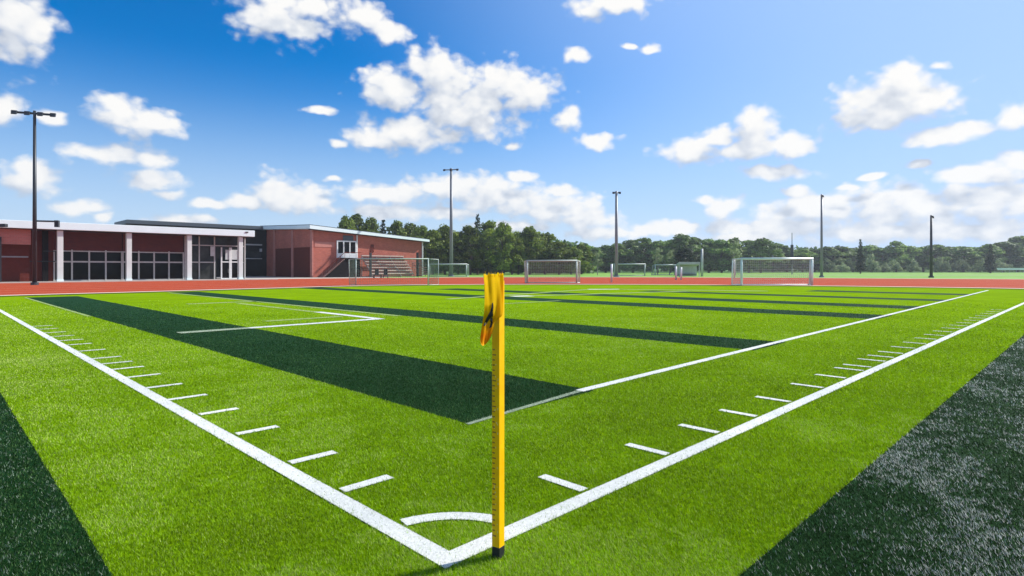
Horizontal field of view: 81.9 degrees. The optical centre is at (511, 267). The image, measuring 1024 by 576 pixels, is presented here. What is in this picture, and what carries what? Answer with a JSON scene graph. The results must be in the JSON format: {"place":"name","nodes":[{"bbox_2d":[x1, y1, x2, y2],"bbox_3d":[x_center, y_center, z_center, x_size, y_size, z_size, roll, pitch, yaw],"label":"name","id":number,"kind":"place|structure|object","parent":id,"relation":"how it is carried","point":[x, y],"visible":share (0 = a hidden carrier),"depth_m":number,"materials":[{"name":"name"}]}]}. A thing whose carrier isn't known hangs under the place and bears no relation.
{"place":"outdoors","nodes":[
{"label":"outdoors","id":0,"kind":"place"},
{"bbox_2d":[114,219,266,276],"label":"link building","id":1,"kind":"structure","parent":0,"point":[256,255],"depth_m":111.31,"materials":[{"name":"grey glass"}]},
{"bbox_2d":[246,244,261,258],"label":"window","id":2,"kind":"structure","parent":1,"relation":"in","point":[249,254],"depth_m":112.00,"materials":[{"name":"black glass"}]},
{"bbox_2d":[217,276,379,278],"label":"paved apron","id":3,"kind":"object","parent":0,"point":[270,277],"depth_m":100.05,"materials":[{"name":"concrete"}]},
{"bbox_2d":[0,220,277,282],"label":"sports pavilion","id":4,"kind":"structure","parent":3,"relation":"on","point":[77,252],"depth_m":70.92,"materials":[{"name":"brick"}]},
{"bbox_2d":[53,250,122,280],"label":"window","id":5,"kind":"structure","parent":4,"relation":"in","point":[105,265],"depth_m":69.73,"materials":[{"name":"black glass"}]},
{"bbox_2d":[122,251,183,279],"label":"window","id":6,"kind":"structure","parent":4,"relation":"in","point":[168,265],"depth_m":74.53,"materials":[{"name":"black glass"}]},
{"bbox_2d":[184,236,245,279],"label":"hall window","id":7,"kind":"structure","parent":4,"relation":"in","point":[204,266],"depth_m":78.84,"materials":[{"name":"grey glass"}]},
{"bbox_2d":[221,247,230,278],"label":"door","id":8,"kind":"structure","parent":4,"relation":"in","point":[225,265],"depth_m":80.46,"materials":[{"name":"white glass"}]},
{"bbox_2d":[231,248,236,278],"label":"door","id":9,"kind":"structure","parent":4,"relation":"in","point":[233,263],"depth_m":81.14,"materials":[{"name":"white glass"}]},
{"bbox_2d":[319,252,360,276],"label":"outside stair","id":10,"kind":"object","parent":3,"relation":"on","point":[342,269],"visible":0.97,"depth_m":101.93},
{"bbox_2d":[263,224,429,276],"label":"brick hall","id":11,"kind":"structure","parent":3,"relation":"on","point":[307,250],"depth_m":105.66,"materials":[{"name":"red brick"}]},
{"bbox_2d":[336,240,356,257],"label":"window","id":12,"kind":"structure","parent":11,"relation":"in","point":[341,246],"depth_m":104.09,"materials":[{"name":"white glass"}]},
{"bbox_2d":[337,214,356,229],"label":"broadleaf tree","id":13,"kind":"object","parent":3,"relation":"on","point":[345,223],"visible":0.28,"depth_m":150.28,"materials":[{"name":"green plant"}]},
{"bbox_2d":[350,213,363,229],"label":"broadleaf tree","id":14,"kind":"object","parent":3,"relation":"on","point":[358,220],"visible":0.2,"depth_m":154.97,"materials":[{"name":"green plant"}]},
{"bbox_2d":[360,216,380,232],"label":"broadleaf tree","id":15,"kind":"object","parent":3,"relation":"on","point":[370,225],"visible":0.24,"depth_m":150.70,"materials":[{"name":"green plant"}]},
{"bbox_2d":[361,255,414,276],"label":"bleacher stand","id":16,"kind":"object","parent":3,"relation":"on","point":[387,266],"visible":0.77,"depth_m":107.40,"materials":[{"name":"grey metal"}]},
{"bbox_2d":[386,220,407,235],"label":"broadleaf tree","id":17,"kind":"object","parent":3,"relation":"on","point":[396,227],"visible":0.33,"depth_m":154.53,"materials":[{"name":"green plant"}]},
{"bbox_2d":[404,223,423,246],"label":"broadleaf tree","id":18,"kind":"object","parent":3,"relation":"on","point":[410,227],"visible":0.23,"depth_m":156.01,"materials":[{"name":"green plant"}]},
{"bbox_2d":[0,269,1022,296],"bbox_3d":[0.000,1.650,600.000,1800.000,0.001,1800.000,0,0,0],"label":"ground","id":19,"kind":"structure","parent":0,"point":[797,271],"depth_m":216.21,"materials":[{"name":"red rubber"}]},
{"bbox_2d":[610,240,651,271],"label":"broadleaf tree","id":20,"kind":"object","parent":19,"relation":"on","point":[628,243],"visible":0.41,"depth_m":207.72,"materials":[{"name":"green plant"}]},
{"bbox_2d":[379,230,1023,273],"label":"distant wood","id":21,"kind":"object","parent":19,"relation":"on","point":[495,270],"visible":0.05,"depth_m":184.22,"materials":[{"name":"green plant"}]},
{"bbox_2d":[755,243,796,271],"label":"broadleaf tree","id":22,"kind":"object","parent":19,"relation":"on","point":[783,247],"visible":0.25,"depth_m":230.62,"materials":[{"name":"green plant"}]},
{"bbox_2d":[770,247,808,271],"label":"broadleaf tree","id":23,"kind":"object","parent":19,"relation":"on","point":[797,254],"visible":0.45,"depth_m":231.31,"materials":[{"name":"green plant"}]},
{"bbox_2d":[788,249,824,271],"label":"broadleaf tree","id":24,"kind":"object","parent":19,"relation":"on","point":[810,254],"visible":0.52,"depth_m":232.94,"materials":[{"name":"green plant"}]},
{"bbox_2d":[819,258,838,271],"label":"shrub","id":25,"kind":"object","parent":19,"relation":"on","point":[827,267],"visible":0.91,"depth_m":213.38,"materials":[{"name":"green plant"}]},
{"bbox_2d":[810,246,848,271],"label":"broadleaf tree","id":26,"kind":"object","parent":19,"relation":"on","point":[828,251],"visible":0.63,"depth_m":231.95,"materials":[{"name":"green plant"}]},
{"bbox_2d":[828,245,856,271],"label":"broadleaf tree","id":27,"kind":"object","parent":19,"relation":"on","point":[844,249],"visible":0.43,"depth_m":235.79,"materials":[{"name":"green plant"}]},
{"bbox_2d":[861,254,880,271],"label":"shrub","id":28,"kind":"object","parent":19,"relation":"on","point":[870,263],"visible":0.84,"depth_m":213.09,"materials":[{"name":"green plant"}]},
{"bbox_2d":[856,244,889,271],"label":"broadleaf tree","id":29,"kind":"object","parent":19,"relation":"on","point":[870,247],"visible":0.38,"depth_m":237.00,"materials":[{"name":"green plant"}]},
{"bbox_2d":[864,247,904,266],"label":"broadleaf tree","id":30,"kind":"object","parent":19,"relation":"on","point":[880,251],"visible":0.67,"depth_m":231.97,"materials":[{"name":"green plant"}]},
{"bbox_2d":[888,259,902,271],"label":"shrub","id":31,"kind":"object","parent":19,"relation":"on","point":[896,265],"visible":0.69,"depth_m":218.80,"materials":[{"name":"green plant"}]},
{"bbox_2d":[883,241,914,271],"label":"broadleaf tree","id":32,"kind":"object","parent":19,"relation":"on","point":[898,248],"visible":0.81,"depth_m":232.28,"materials":[{"name":"green plant"}]},
{"bbox_2d":[894,245,929,271],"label":"broadleaf tree","id":33,"kind":"object","parent":19,"relation":"on","point":[912,251],"visible":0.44,"depth_m":234.34,"materials":[{"name":"green plant"}]},
{"bbox_2d":[905,260,921,271],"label":"shrub","id":34,"kind":"object","parent":19,"relation":"on","point":[912,265],"visible":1,"depth_m":213.38,"materials":[{"name":"green plant"}]},
{"bbox_2d":[915,244,958,271],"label":"broadleaf tree","id":35,"kind":"object","parent":19,"relation":"on","point":[941,250],"visible":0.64,"depth_m":229.43,"materials":[{"name":"green plant"}]},
{"bbox_2d":[933,256,950,271],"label":"shrub","id":36,"kind":"object","parent":19,"relation":"on","point":[941,265],"visible":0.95,"depth_m":215.92,"materials":[{"name":"green plant"}]},
{"bbox_2d":[951,258,971,270],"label":"shrub","id":37,"kind":"object","parent":19,"relation":"on","point":[962,265],"visible":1,"depth_m":219.03,"materials":[{"name":"green plant"}]},
{"bbox_2d":[948,246,983,271],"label":"broadleaf tree","id":38,"kind":"object","parent":19,"relation":"on","point":[964,251],"visible":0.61,"depth_m":227.70,"materials":[{"name":"green plant"}]},
{"bbox_2d":[972,258,985,271],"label":"shrub","id":39,"kind":"object","parent":19,"relation":"on","point":[980,267],"visible":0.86,"depth_m":213.36,"materials":[{"name":"green plant"}]},
{"bbox_2d":[972,244,1013,271],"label":"broadleaf tree","id":40,"kind":"object","parent":19,"relation":"on","point":[999,251],"visible":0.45,"depth_m":228.32,"materials":[{"name":"green plant"}]},
{"bbox_2d":[981,241,1023,271],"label":"broadleaf tree","id":41,"kind":"object","parent":19,"relation":"on","point":[1009,248],"visible":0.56,"depth_m":229.04,"materials":[{"name":"green plant"}]},
{"bbox_2d":[993,259,1013,271],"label":"shrub","id":42,"kind":"object","parent":19,"relation":"on","point":[1001,264],"visible":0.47,"depth_m":215.54,"materials":[{"name":"green plant"}]},
{"bbox_2d":[999,236,1023,271],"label":"broadleaf tree","id":43,"kind":"object","parent":19,"relation":"on","point":[1016,239],"visible":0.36,"depth_m":238.64,"materials":[{"name":"green plant"}]},
{"bbox_2d":[0,285,1023,575],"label":"turf field","id":44,"kind":"structure","parent":0,"point":[1006,297],"depth_m":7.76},
{"bbox_2d":[0,393,111,575],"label":"dark turf surround","id":45,"kind":"object","parent":44,"relation":"on","point":[37,518],"depth_m":3.73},
{"bbox_2d":[25,293,399,321],"bbox_3d":[-15.509,1.591,26.241,7.500,0.001,26.000,0,0,-45],"label":"worn line marking","id":46,"kind":"object","parent":44,"relation":"on","point":[246,304],"visible":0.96,"depth_m":23.74,"materials":[{"name":"paint"}]},
{"bbox_2d":[29,296,592,422],"bbox_3d":[-12.539,1.596,19.732,2.230,0.001,36.411,0,0,-45],"label":"dark turf band","id":47,"kind":"object","parent":44,"relation":"on","point":[66,301],"visible":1,"depth_m":10.28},
{"bbox_2d":[247,312,381,327],"bbox_3d":[-6.913,1.591,18.517,4.120,0.001,4.280,0,0,-45],"label":"box marking","id":48,"kind":"object","parent":44,"relation":"on","point":[372,318],"visible":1,"depth_m":17.70,"materials":[{"name":"paint"}]},
{"bbox_2d":[401,512,491,524],"bbox_3d":[-0.391,1.592,3.754,0.644,0.001,0.184,0,0,-4],"label":"corner arc marking","id":49,"kind":"object","parent":44,"relation":"on","point":[443,515],"visible":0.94,"depth_m":3.76,"materials":[{"name":"paint"}]},
{"bbox_2d":[170,292,782,349],"bbox_3d":[-8.226,1.596,25.553,1.700,0.001,38.263,0,0,-45],"label":"dark turf band","id":50,"kind":"object","parent":44,"relation":"on","point":[329,305],"visible":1,"depth_m":17.59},
{"bbox_2d":[480,272,503,558],"bbox_3d":[-0.106,0.820,3.209,0.083,1.601,0.222,0,0,31],"label":"corner flag","id":51,"kind":"object","parent":44,"relation":"on","point":[493,322],"visible":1,"depth_m":3.24,"materials":[{"name":"yellow plastic"}]},
{"bbox_2d":[0,302,1023,567],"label":"touchline marking","id":52,"kind":"object","parent":44,"relation":"on","point":[348,504],"visible":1,"depth_m":4.54,"materials":[{"name":"paint"}]},
{"bbox_2d":[45,309,992,491],"bbox_3d":[4.175,1.591,12.383,32.461,0.001,14.602,0,0,-11],"label":"hash marking","id":53,"kind":"object","parent":44,"relation":"on","point":[379,478],"visible":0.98,"depth_m":5.74,"materials":[{"name":"paint"}]},
{"bbox_2d":[466,390,581,423],"bbox_3d":[0.220,1.591,6.825,0.090,0.001,2.118,0,0,39],"label":"worn line marking","id":54,"kind":"object","parent":44,"relation":"on","point":[537,403],"visible":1,"depth_m":6.82,"materials":[{"name":"paint"}]},
{"bbox_2d":[450,289,740,303],"bbox_3d":[5.499,1.590,37.290,23.902,0.001,10.294,0,0,-39],"label":"worn line marking","id":55,"kind":"object","parent":44,"relation":"on","point":[589,289],"visible":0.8,"depth_m":36.76,"materials":[{"name":"paint"}]},
{"bbox_2d":[305,287,891,318],"bbox_3d":[-2.204,1.596,33.463,2.100,0.001,40.570,0,0,-45],"label":"dark turf band","id":56,"kind":"object","parent":44,"relation":"on","point":[790,312],"visible":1,"depth_m":25.78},
{"bbox_2d":[442,288,924,308],"bbox_3d":[5.708,1.596,34.382,2.200,0.001,30.446,0,0,-45],"label":"dark turf band","id":57,"kind":"object","parent":44,"relation":"on","point":[767,301],"visible":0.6,"depth_m":29.87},
{"bbox_2d":[577,290,987,390],"bbox_3d":[17.512,1.591,24.958,0.140,0.001,48.013,0,0,44],"label":"line marking","id":58,"kind":"object","parent":44,"relation":"on","point":[659,370],"visible":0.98,"depth_m":10.72,"materials":[{"name":"paint"}]},
{"bbox_2d":[644,291,950,300],"bbox_3d":[15.379,1.596,34.954,1.900,0.001,17.298,0,0,-45],"label":"dark turf band","id":59,"kind":"object","parent":44,"relation":"on","point":[811,296],"visible":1,"depth_m":33.02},
{"bbox_2d":[742,336,1023,575],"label":"dark turf surround","id":60,"kind":"object","parent":44,"relation":"on","point":[945,562],"depth_m":3.98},
{"bbox_2d":[813,290,974,294],"bbox_3d":[24.268,1.596,38.291,2.400,0.001,9.130,0,0,-45],"label":"dark turf band","id":61,"kind":"object","parent":44,"relation":"on","point":[892,292],"visible":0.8,"depth_m":38.41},
{"bbox_2d":[0,277,1023,295],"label":"running track","id":62,"kind":"structure","parent":0,"point":[15,289],"depth_m":60.71,"materials":[{"name":"rubber"}]},
{"bbox_2d":[11,110,59,284],"bbox_3d":[-44.833,-6.589,55.495,3.633,16.418,0.704,0,0,-20],"label":"floodlight pole","id":63,"kind":"object","parent":62,"relation":"on","point":[34,238],"visible":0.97,"depth_m":55.39,"materials":[{"name":"metal"}]},
{"bbox_2d":[349,258,438,285],"bbox_3d":[-10.922,0.356,54.188,8.261,2.487,1.273,0,0,-3],"label":"football goal","id":64,"kind":"object","parent":62,"relation":"on","point":[389,269],"visible":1,"depth_m":54.62,"materials":[{"name":"paint"}]},
{"bbox_2d":[0,284,1023,295],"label":"track kerb","id":65,"kind":"structure","parent":62,"relation":"on","point":[477,284],"depth_m":49.40,"materials":[{"name":"concrete"}]},
{"bbox_2d":[524,260,579,282],"bbox_3d":[4.233,0.378,62.277,5.924,2.444,1.730,0,0,6],"label":"football goal","id":66,"kind":"object","parent":62,"relation":"on","point":[536,261],"visible":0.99,"depth_m":62.36,"materials":[{"name":"paint"}]},
{"bbox_2d":[297,277,925,278],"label":"track border","id":67,"kind":"object","parent":62,"relation":"on","point":[704,277],"visible":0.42,"depth_m":98.56,"materials":[{"name":"concrete"}]},
{"bbox_2d":[731,258,813,285],"bbox_3d":[24.073,0.332,54.227,7.314,2.551,1.461,0,0,0],"label":"football goal","id":68,"kind":"object","parent":62,"relation":"on","point":[741,269],"visible":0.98,"depth_m":54.73,"materials":[{"name":"white paint"}]},
{"bbox_2d":[0,0,1023,268],"label":"sky","id":69,"kind":"structure","parent":0,"point":[726,120],"materials":[{"name":"blue"}]},
{"bbox_2d":[382,273,1023,278],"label":"lawn","id":70,"kind":"structure","parent":0,"point":[939,275],"depth_m":127.36,"materials":[{"name":"green plant"}]},
{"bbox_2d":[410,225,432,268],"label":"broadleaf tree","id":71,"kind":"object","parent":70,"relation":"on","point":[420,231],"visible":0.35,"depth_m":144.88,"materials":[{"name":"green plant"}]},
{"bbox_2d":[423,229,448,273],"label":"broadleaf tree","id":72,"kind":"object","parent":70,"relation":"on","point":[433,236],"visible":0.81,"depth_m":140.89,"materials":[{"name":"green plant"}]},
{"bbox_2d":[427,224,460,273],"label":"broadleaf tree","id":73,"kind":"object","parent":70,"relation":"on","point":[444,231],"visible":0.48,"depth_m":143.67,"materials":[{"name":"green plant"}]},
{"bbox_2d":[429,264,468,276],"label":"football goal","id":74,"kind":"object","parent":70,"relation":"on","point":[467,268],"visible":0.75,"depth_m":111.29,"materials":[{"name":"grey paint"}]},
{"bbox_2d":[443,168,458,276],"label":"floodlight pole","id":75,"kind":"object","parent":70,"relation":"on","point":[451,232],"visible":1,"depth_m":111.77,"materials":[{"name":"grey metal"}]},
{"bbox_2d":[453,225,487,274],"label":"broadleaf tree","id":76,"kind":"object","parent":70,"relation":"on","point":[469,235],"visible":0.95,"depth_m":139.29,"materials":[{"name":"green plant"}]},
{"bbox_2d":[473,214,485,273],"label":"conifer tree","id":77,"kind":"object","parent":70,"relation":"on","point":[479,230],"visible":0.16,"depth_m":151.69,"materials":[{"name":"green plant"}]},
{"bbox_2d":[473,220,504,273],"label":"broadleaf tree","id":78,"kind":"object","parent":70,"relation":"on","point":[488,227],"visible":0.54,"depth_m":146.50,"materials":[{"name":"green plant"}]},
{"bbox_2d":[485,222,517,273],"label":"broadleaf tree","id":79,"kind":"object","parent":70,"relation":"on","point":[502,229],"visible":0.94,"depth_m":139.07,"materials":[{"name":"green plant"}]},
{"bbox_2d":[498,232,527,274],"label":"broadleaf tree","id":80,"kind":"object","parent":70,"relation":"on","point":[517,259],"visible":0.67,"depth_m":140.76,"materials":[{"name":"green plant"}]},
{"bbox_2d":[504,231,530,274],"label":"broadleaf tree","id":81,"kind":"object","parent":70,"relation":"on","point":[520,253],"visible":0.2,"depth_m":145.10,"materials":[{"name":"green plant"}]},
{"bbox_2d":[515,226,550,274],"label":"broadleaf tree","id":82,"kind":"object","parent":70,"relation":"on","point":[531,233],"visible":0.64,"depth_m":144.47,"materials":[{"name":"green plant"}]},
{"bbox_2d":[530,232,557,273],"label":"broadleaf tree","id":83,"kind":"object","parent":70,"relation":"on","point":[547,238],"visible":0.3,"depth_m":151.21,"materials":[{"name":"green plant"}]},
{"bbox_2d":[537,241,580,274],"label":"broadleaf tree","id":84,"kind":"object","parent":70,"relation":"on","point":[558,250],"visible":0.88,"depth_m":144.74,"materials":[{"name":"green plant"}]},
{"bbox_2d":[557,246,589,272],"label":"broadleaf tree","id":85,"kind":"object","parent":70,"relation":"on","point":[583,264],"visible":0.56,"depth_m":146.85,"materials":[{"name":"green plant"}]},
{"bbox_2d":[576,244,596,273],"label":"broadleaf tree","id":86,"kind":"object","parent":70,"relation":"on","point":[587,255],"visible":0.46,"depth_m":151.31,"materials":[{"name":"green plant"}]},
{"bbox_2d":[589,246,605,270],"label":"broadleaf tree","id":87,"kind":"object","parent":70,"relation":"on","point":[594,249],"visible":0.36,"depth_m":203.04,"materials":[{"name":"green plant"}]},
{"bbox_2d":[612,191,620,276],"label":"floodlight pole","id":88,"kind":"object","parent":70,"relation":"on","point":[616,233],"visible":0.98,"depth_m":105.78,"materials":[{"name":"grey metal"}]},
{"bbox_2d":[600,243,635,271],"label":"broadleaf tree","id":89,"kind":"object","parent":70,"relation":"on","point":[610,251],"visible":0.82,"depth_m":199.09,"materials":[{"name":"green plant"}]},
{"bbox_2d":[613,264,645,275],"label":"football goal","id":90,"kind":"object","parent":70,"relation":"on","point":[632,271],"visible":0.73,"depth_m":122.10,"materials":[{"name":"grey paint"}]},
{"bbox_2d":[630,237,661,272],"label":"broadleaf tree","id":91,"kind":"object","parent":70,"relation":"on","point":[645,243],"visible":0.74,"depth_m":201.18,"materials":[{"name":"green plant"}]},
{"bbox_2d":[640,240,671,272],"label":"broadleaf tree","id":92,"kind":"object","parent":70,"relation":"on","point":[660,244],"visible":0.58,"depth_m":199.58,"materials":[{"name":"green plant"}]},
{"bbox_2d":[652,248,662,274],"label":"young tree","id":93,"kind":"object","parent":70,"relation":"on","point":[658,260],"visible":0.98,"depth_m":134.91,"materials":[{"name":"green plant"}]},
{"bbox_2d":[660,233,701,268],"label":"broadleaf tree","id":94,"kind":"object","parent":70,"relation":"on","point":[678,241],"visible":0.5,"depth_m":194.12,"materials":[{"name":"green plant"}]},
{"bbox_2d":[669,246,700,269],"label":"broadleaf tree","id":95,"kind":"object","parent":70,"relation":"on","point":[683,253],"visible":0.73,"depth_m":135.22,"materials":[{"name":"green plant"}]},
{"bbox_2d":[676,262,699,276],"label":"team shelter","id":96,"kind":"object","parent":70,"relation":"on","point":[689,268],"visible":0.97,"depth_m":108.80,"materials":[{"name":"grey paint"}]},
{"bbox_2d":[676,237,712,270],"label":"broadleaf tree","id":97,"kind":"object","parent":70,"relation":"on","point":[694,240],"visible":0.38,"depth_m":195.97,"materials":[{"name":"green plant"}]},
{"bbox_2d":[694,238,727,272],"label":"broadleaf tree","id":98,"kind":"object","parent":70,"relation":"on","point":[709,243],"visible":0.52,"depth_m":197.75,"materials":[{"name":"green plant"}]},
{"bbox_2d":[703,239,736,272],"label":"broadleaf tree","id":99,"kind":"object","parent":70,"relation":"on","point":[720,247],"visible":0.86,"depth_m":193.94,"materials":[{"name":"green plant"}]},
{"bbox_2d":[729,241,741,273],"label":"young tree","id":100,"kind":"object","parent":70,"relation":"on","point":[737,255],"visible":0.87,"depth_m":134.91,"materials":[{"name":"green plant"}]},
{"bbox_2d":[722,237,751,272],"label":"broadleaf tree","id":101,"kind":"object","parent":70,"relation":"on","point":[733,240],"visible":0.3,"depth_m":193.74,"materials":[{"name":"green plant"}]},
{"bbox_2d":[740,240,764,272],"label":"broadleaf tree","id":102,"kind":"object","parent":70,"relation":"on","point":[746,243],"visible":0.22,"depth_m":203.64,"materials":[{"name":"green plant"}]},
{"bbox_2d":[743,237,783,272],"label":"broadleaf tree","id":103,"kind":"object","parent":70,"relation":"on","point":[761,246],"visible":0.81,"depth_m":192.87,"materials":[{"name":"green plant"}]},
{"bbox_2d":[819,194,823,276],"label":"floodlight pole","id":104,"kind":"object","parent":70,"relation":"on","point":[821,245],"visible":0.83,"depth_m":102.85,"materials":[{"name":"grey metal"}]},
{"bbox_2d":[853,239,867,273],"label":"conifer tree","id":105,"kind":"object","parent":70,"relation":"on","point":[860,258],"visible":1,"depth_m":169.69,"materials":[{"name":"green plant"}]},
{"bbox_2d":[928,215,933,277],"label":"floodlight pole","id":106,"kind":"object","parent":70,"relation":"on","point":[931,256],"visible":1,"depth_m":98.85,"materials":[{"name":"metal"}]},
{"bbox_2d":[983,244,997,272],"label":"conifer tree","id":107,"kind":"object","parent":70,"relation":"on","point":[989,266],"visible":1,"depth_m":184.56,"materials":[{"name":"green plant"}]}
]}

